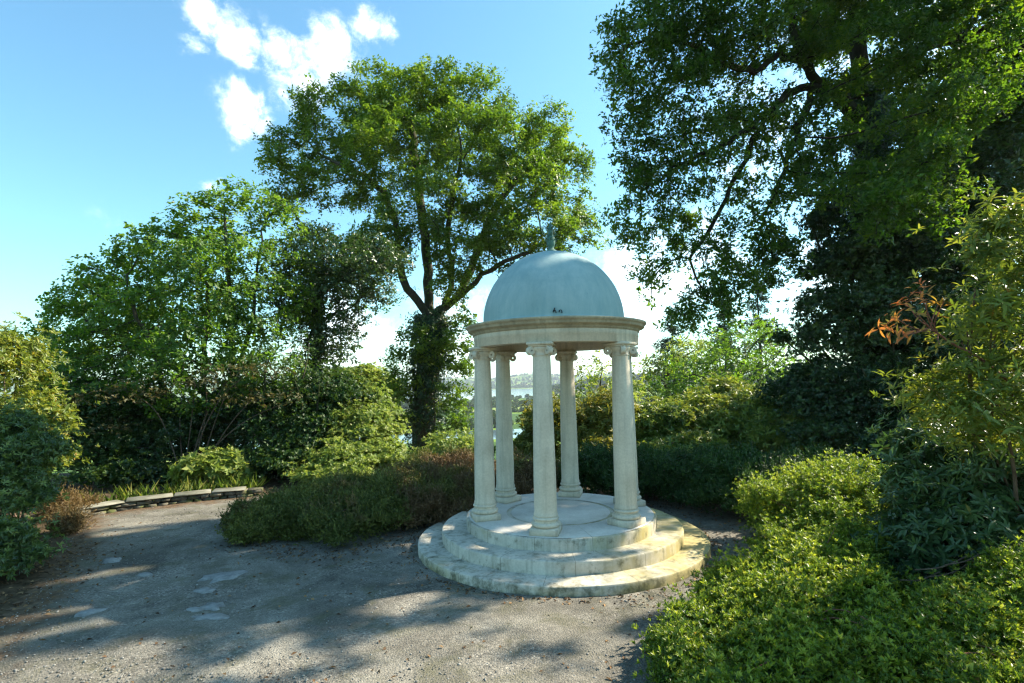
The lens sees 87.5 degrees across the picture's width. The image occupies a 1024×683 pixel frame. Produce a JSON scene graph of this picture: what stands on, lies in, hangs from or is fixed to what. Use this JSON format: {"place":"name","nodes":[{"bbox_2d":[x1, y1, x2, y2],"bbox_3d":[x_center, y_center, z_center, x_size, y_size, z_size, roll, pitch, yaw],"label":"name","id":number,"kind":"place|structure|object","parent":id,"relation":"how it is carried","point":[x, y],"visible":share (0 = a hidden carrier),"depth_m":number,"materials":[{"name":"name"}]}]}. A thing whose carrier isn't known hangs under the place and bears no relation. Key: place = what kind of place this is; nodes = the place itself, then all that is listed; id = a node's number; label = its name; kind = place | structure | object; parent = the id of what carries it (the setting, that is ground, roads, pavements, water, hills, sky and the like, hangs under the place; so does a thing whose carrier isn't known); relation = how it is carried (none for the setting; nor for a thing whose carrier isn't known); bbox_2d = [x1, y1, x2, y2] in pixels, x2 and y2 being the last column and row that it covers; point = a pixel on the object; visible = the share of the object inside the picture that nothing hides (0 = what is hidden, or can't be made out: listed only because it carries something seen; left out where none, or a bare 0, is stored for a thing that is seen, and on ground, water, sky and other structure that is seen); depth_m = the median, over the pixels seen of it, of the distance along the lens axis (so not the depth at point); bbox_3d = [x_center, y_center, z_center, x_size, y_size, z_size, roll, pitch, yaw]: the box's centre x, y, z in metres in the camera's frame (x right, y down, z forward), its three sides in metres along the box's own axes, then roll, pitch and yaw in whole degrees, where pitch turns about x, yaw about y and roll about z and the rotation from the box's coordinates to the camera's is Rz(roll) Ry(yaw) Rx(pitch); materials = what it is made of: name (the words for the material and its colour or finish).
{"place":"outdoors","nodes":[
{"label":"outdoors","id":0,"kind":"place"},
{"bbox_2d":[0,484,821,682],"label":"gravel path","id":1,"kind":"structure","parent":0,"point":[550,625],"depth_m":4.84,"materials":[{"name":"grey gravel"}]},
{"bbox_2d":[74,608,107,617],"bbox_3d":[-3.989,2.569,5.051,0.226,0.038,0.193,-1,-4,1],"label":"flat stone","id":2,"kind":"object","parent":1,"relation":"on","point":[86,612],"visible":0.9,"depth_m":5.04,"materials":[{"name":"grey stone"}]},
{"bbox_2d":[103,557,121,563],"bbox_3d":[-4.951,2.709,6.609,0.211,0.038,0.223,1,-5,-29],"label":"flat stone","id":3,"kind":"object","parent":1,"relation":"on","point":[112,560],"visible":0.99,"depth_m":6.59,"materials":[{"name":"grey stone"}]},
{"bbox_2d":[136,572,151,576],"bbox_3d":[-4.166,2.650,6.061,0.200,0.038,0.110,-2,-4,12],"label":"flat stone","id":4,"kind":"object","parent":1,"relation":"on","point":[144,574],"visible":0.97,"depth_m":6.04,"materials":[{"name":"grey stone"}]},
{"bbox_2d":[186,605,205,611],"bbox_3d":[-2.982,2.548,5.071,0.217,0.038,0.152,1,-5,-29],"label":"flat stone","id":5,"kind":"object","parent":1,"relation":"on","point":[196,609],"visible":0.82,"depth_m":5.05,"materials":[{"name":"grey stone"}]},
{"bbox_2d":[193,587,215,593],"bbox_3d":[-3.178,2.588,5.540,0.234,0.038,0.138,-3,-5,21],"label":"flat stone","id":6,"kind":"object","parent":1,"relation":"on","point":[203,590],"visible":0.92,"depth_m":5.52,"materials":[{"name":"grey stone"}]},
{"bbox_2d":[192,613,229,620],"bbox_3d":[-2.749,2.530,4.895,0.414,0.038,0.157,-2,-4,5],"label":"flat stone","id":7,"kind":"object","parent":1,"relation":"on","point":[213,616],"visible":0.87,"depth_m":4.88,"materials":[{"name":"grey stone"}]},
{"bbox_2d":[200,602,225,610],"bbox_3d":[-2.870,2.550,5.134,0.257,0.038,0.198,-3,-5,16],"label":"flat stone","id":8,"kind":"object","parent":1,"relation":"on","point":[212,606],"visible":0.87,"depth_m":5.12,"materials":[{"name":"grey stone"}]},
{"bbox_2d":[197,570,247,583],"bbox_3d":[-3.203,2.617,5.919,0.514,0.038,0.385,0,-4,-13],"label":"flat stone","id":9,"kind":"object","parent":1,"relation":"on","point":[220,576],"visible":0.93,"depth_m":5.93,"materials":[{"name":"grey stone"}]},
{"bbox_2d":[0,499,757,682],"bbox_3d":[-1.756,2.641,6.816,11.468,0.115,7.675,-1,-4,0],"label":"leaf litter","id":10,"kind":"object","parent":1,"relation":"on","point":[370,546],"visible":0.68,"depth_m":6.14,"materials":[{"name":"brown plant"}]},
{"bbox_2d":[0,370,1021,670],"bbox_3d":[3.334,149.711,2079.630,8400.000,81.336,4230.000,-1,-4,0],"label":"ground","id":11,"kind":"structure","parent":0,"point":[10,588],"depth_m":11.18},
{"bbox_2d":[0,396,83,580],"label":"evergreen shrub","id":12,"kind":"object","parent":11,"relation":"on","point":[32,451],"visible":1,"depth_m":6.34,"materials":[{"name":"green plant"}]},
{"bbox_2d":[0,311,100,519],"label":"yellowing shrub","id":13,"kind":"object","parent":11,"relation":"on","point":[27,357],"visible":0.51,"depth_m":8.41,"materials":[{"name":"green plant"}]},
{"bbox_2d":[36,498,101,537],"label":"dry fern","id":14,"kind":"object","parent":11,"relation":"on","point":[73,522],"visible":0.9,"depth_m":7.91,"materials":[{"name":"brown plant"}]},
{"bbox_2d":[29,480,109,520],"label":"bracken","id":15,"kind":"object","parent":11,"relation":"on","point":[59,502],"visible":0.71,"depth_m":8.98,"materials":[{"name":"brown plant"}]},
{"bbox_2d":[12,366,185,490],"bbox_3d":[-10.157,1.951,13.026,5.781,2.884,3.515,-3,-5,26],"label":"laurel","id":16,"kind":"object","parent":11,"relation":"on","point":[94,471],"visible":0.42,"depth_m":12.03,"materials":[{"name":"green plant"}]},
{"bbox_2d":[16,338,181,471],"bbox_3d":[-10.021,1.662,12.629,3.654,3.648,2.605,-1,-4,0],"label":"elder tree","id":17,"kind":"object","parent":11,"relation":"on","point":[100,384],"visible":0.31,"depth_m":12.61,"materials":[{"name":"green plant"}]},
{"bbox_2d":[67,486,263,517],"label":"stone wall","id":18,"kind":"structure","parent":11,"relation":"on","point":[128,503],"depth_m":9.81,"materials":[{"name":"beige stone"}]},
{"bbox_2d":[68,472,268,508],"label":"grass","id":19,"kind":"structure","parent":11,"relation":"on","point":[252,482],"depth_m":10.49,"materials":[{"name":"green plant"}]},
{"bbox_2d":[8,173,331,446],"bbox_3d":[-9.678,-0.286,14.879,9.778,8.606,6.117,-4,-5,33],"label":"sycamore tree","id":20,"kind":"object","parent":11,"relation":"on","point":[107,296],"visible":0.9,"depth_m":13.96,"materials":[{"name":"green plant"}]},
{"bbox_2d":[47,356,315,460],"bbox_3d":[-7.403,1.801,12.100,5.824,2.896,3.049,-1,-4,0],"label":"japanese maple","id":21,"kind":"object","parent":11,"relation":"on","point":[206,380],"visible":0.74,"depth_m":12.05,"materials":[{"name":"green plant"}]},
{"bbox_2d":[104,374,310,487],"bbox_3d":[-7.692,2.136,13.526,6.364,2.612,4.647,-5,-6,41],"label":"laurel","id":22,"kind":"object","parent":11,"relation":"on","point":[238,435],"visible":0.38,"depth_m":12.50,"materials":[{"name":"green plant"}]},
{"bbox_2d":[161,444,255,488],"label":"leafy plant","id":23,"kind":"object","parent":11,"relation":"on","point":[217,463],"visible":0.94,"depth_m":11.14,"materials":[{"name":"green plant"}]},
{"bbox_2d":[179,328,325,460],"bbox_3d":[-5.927,1.538,12.755,2.874,3.740,2.607,-4,-5,35],"label":"elder tree","id":24,"kind":"object","parent":11,"relation":"on","point":[265,384],"visible":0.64,"depth_m":12.58,"materials":[{"name":"green plant"}]},
{"bbox_2d":[240,356,376,477],"bbox_3d":[-5.045,1.812,12.821,3.289,2.956,3.606,-1,-4,0],"label":"laurel","id":25,"kind":"object","parent":11,"relation":"on","point":[309,424],"visible":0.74,"depth_m":12.47,"materials":[{"name":"green plant"}]},
{"bbox_2d":[214,465,444,546],"bbox_3d":[-2.746,2.359,8.204,3.575,0.996,3.013,-1,-4,0],"label":"juniper","id":26,"kind":"object","parent":11,"relation":"on","point":[314,509],"visible":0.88,"depth_m":7.38,"materials":[{"name":"green plant"}]},
{"bbox_2d":[265,206,418,380],"bbox_3d":[-5.097,0.241,15.628,4.600,8.468,3.847,-1,-4,0],"label":"holm oak","id":27,"kind":"object","parent":11,"relation":"on","point":[331,270],"visible":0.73,"depth_m":15.43,"materials":[{"name":"green plant"}]},
{"bbox_2d":[281,371,414,486],"bbox_3d":[-3.668,1.944,12.682,3.547,2.591,4.247,-1,-4,0],"label":"sunlit shrub","id":28,"kind":"object","parent":11,"relation":"on","point":[375,446],"visible":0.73,"depth_m":12.32,"materials":[{"name":"green plant"}]},
{"bbox_2d":[330,361,408,435],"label":"sunlit shrub","id":29,"kind":"object","parent":11,"relation":"on","point":[369,369],"visible":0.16,"depth_m":23.40,"materials":[{"name":"green plant"}]},
{"bbox_2d":[251,53,611,455],"bbox_3d":[-3.131,-2.441,22.896,15.053,19.292,9.796,-1,-4,0],"label":"oak tree","id":30,"kind":"object","parent":11,"relation":"on","point":[383,116],"visible":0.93,"depth_m":21.33,"materials":[{"name":"green plant"}]},
{"bbox_2d":[374,455,495,529],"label":"juniper","id":31,"kind":"object","parent":11,"relation":"on","point":[450,491],"visible":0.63,"depth_m":8.01,"materials":[{"name":"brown plant"}]},
{"bbox_2d":[413,427,495,458],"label":"sunlit shrub","id":32,"kind":"object","parent":11,"relation":"on","point":[443,441],"visible":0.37,"depth_m":12.15,"materials":[{"name":"green plant"}]},
{"bbox_2d":[406,442,560,494],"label":"juniper","id":33,"kind":"object","parent":11,"relation":"on","point":[523,476],"visible":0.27,"depth_m":9.50,"materials":[{"name":"brown plant"}]},
{"bbox_2d":[418,221,710,596],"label":"rotunda","id":34,"kind":"structure","parent":11,"relation":"on","point":[570,538],"depth_m":6.33,"materials":[{"name":"stone"}]},
{"bbox_2d":[398,372,767,429],"bbox_3d":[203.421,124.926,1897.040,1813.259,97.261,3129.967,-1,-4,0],"label":"wood","id":35,"kind":"object","parent":11,"relation":"on","point":[516,403],"visible":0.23,"depth_m":976.47,"materials":[{"name":"green plant"}]},
{"bbox_2d":[513,384,657,461],"bbox_3d":[1.496,2.016,12.173,3.572,2.104,2.942,-1,-4,0],"label":"rhododendron","id":36,"kind":"object","parent":11,"relation":"on","point":[594,415],"visible":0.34,"depth_m":11.86,"materials":[{"name":"green plant"}]},
{"bbox_2d":[552,350,649,434],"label":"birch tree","id":37,"kind":"object","parent":11,"relation":"on","point":[595,378],"visible":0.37,"depth_m":17.83,"materials":[{"name":"green plant"}]},
{"bbox_2d":[555,437,724,502],"bbox_3d":[2.217,2.273,9.456,3.502,1.132,1.963,-3,-5,19],"label":"hedge","id":38,"kind":"object","parent":11,"relation":"on","point":[659,472],"visible":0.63,"depth_m":9.05,"materials":[{"name":"green plant"}]},
{"bbox_2d":[632,332,715,401],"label":"alder tree","id":39,"kind":"object","parent":11,"relation":"on","point":[696,348],"visible":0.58,"depth_m":23.89,"materials":[{"name":"green plant"}]},
{"bbox_2d":[638,306,712,402],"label":"tree","id":40,"kind":"object","parent":11,"relation":"on","point":[672,330],"visible":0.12,"depth_m":41.98,"materials":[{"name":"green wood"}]},
{"bbox_2d":[634,386,751,453],"bbox_3d":[3.917,2.019,12.207,3.389,1.991,2.936,1,-5,-30],"label":"rhododendron","id":41,"kind":"object","parent":11,"relation":"on","point":[678,423],"visible":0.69,"depth_m":11.75,"materials":[{"name":"green plant"}]},
{"bbox_2d":[638,312,811,447],"bbox_3d":[8.241,2.002,19.523,6.636,6.355,5.368,1,-5,-31],"label":"hawthorn tree","id":42,"kind":"object","parent":11,"relation":"on","point":[740,372],"visible":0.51,"depth_m":19.52,"materials":[{"name":"green plant"}]},
{"bbox_2d":[692,291,775,452],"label":"tree","id":43,"kind":"object","parent":11,"relation":"on","point":[730,341],"visible":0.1,"depth_m":43.72,"materials":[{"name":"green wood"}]},
{"bbox_2d":[678,371,823,453],"bbox_3d":[5.562,1.827,12.465,2.755,2.339,4.330,-1,-4,0],"label":"rhododendron","id":44,"kind":"object","parent":11,"relation":"on","point":[759,431],"visible":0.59,"depth_m":11.61,"materials":[{"name":"green plant"}]},
{"bbox_2d":[737,283,786,453],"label":"tree","id":45,"kind":"object","parent":11,"relation":"on","point":[758,306],"visible":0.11,"depth_m":45.97,"materials":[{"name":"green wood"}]},
{"bbox_2d":[670,438,858,514],"bbox_3d":[4.045,2.142,8.437,3.319,1.163,2.737,-3,-5,25],"label":"hedge","id":46,"kind":"object","parent":11,"relation":"on","point":[745,459],"visible":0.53,"depth_m":8.09,"materials":[{"name":"green plant"}]},
{"bbox_2d":[630,510,980,682],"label":"azalea","id":47,"kind":"object","parent":11,"relation":"on","point":[785,607],"visible":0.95,"depth_m":3.73,"materials":[{"name":"green plant"}]},
{"bbox_2d":[588,0,1023,467],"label":"beech tree","id":48,"kind":"object","parent":11,"relation":"on","point":[861,98],"visible":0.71,"depth_m":10.35,"materials":[{"name":"green plant"}]},
{"bbox_2d":[767,375,860,451],"bbox_3d":[6.638,1.809,11.817,2.969,2.217,2.265,2,-5,-33],"label":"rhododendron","id":49,"kind":"object","parent":11,"relation":"on","point":[792,418],"visible":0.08,"depth_m":11.08,"materials":[{"name":"green plant"}]},
{"bbox_2d":[725,444,913,552],"bbox_3d":[3.911,1.919,6.473,2.694,1.297,2.320,-1,-4,0],"label":"azalea","id":50,"kind":"object","parent":11,"relation":"on","point":[829,488],"visible":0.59,"depth_m":6.28,"materials":[{"name":"green plant"}]},
{"bbox_2d":[736,127,1023,464],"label":"holly","id":51,"kind":"object","parent":11,"relation":"on","point":[845,302],"visible":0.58,"depth_m":10.34,"materials":[{"name":"green plant"}]},
{"bbox_2d":[847,175,1023,587],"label":"rhododendron","id":52,"kind":"object","parent":11,"relation":"on","point":[960,493],"visible":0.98,"depth_m":4.22,"materials":[{"name":"green plant"}]},
{"bbox_2d":[888,530,1023,682],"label":"azalea","id":53,"kind":"object","parent":11,"relation":"on","point":[982,597],"visible":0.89,"depth_m":3.44,"materials":[{"name":"green plant"}]},
{"bbox_2d":[893,11,1023,374],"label":"yew tree","id":54,"kind":"object","parent":11,"relation":"on","point":[1006,173],"visible":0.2,"depth_m":11.94,"materials":[{"name":"green plant"}]},
{"bbox_2d":[0,0,1021,385],"label":"sky","id":55,"kind":"structure","parent":0,"point":[111,110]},
{"bbox_2d":[173,382,857,447],"bbox_3d":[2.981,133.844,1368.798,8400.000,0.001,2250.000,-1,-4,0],"label":"river","id":56,"kind":"structure","parent":0,"point":[518,392],"depth_m":1193.85,"materials":[{"name":"blue liquid"}]}
]}

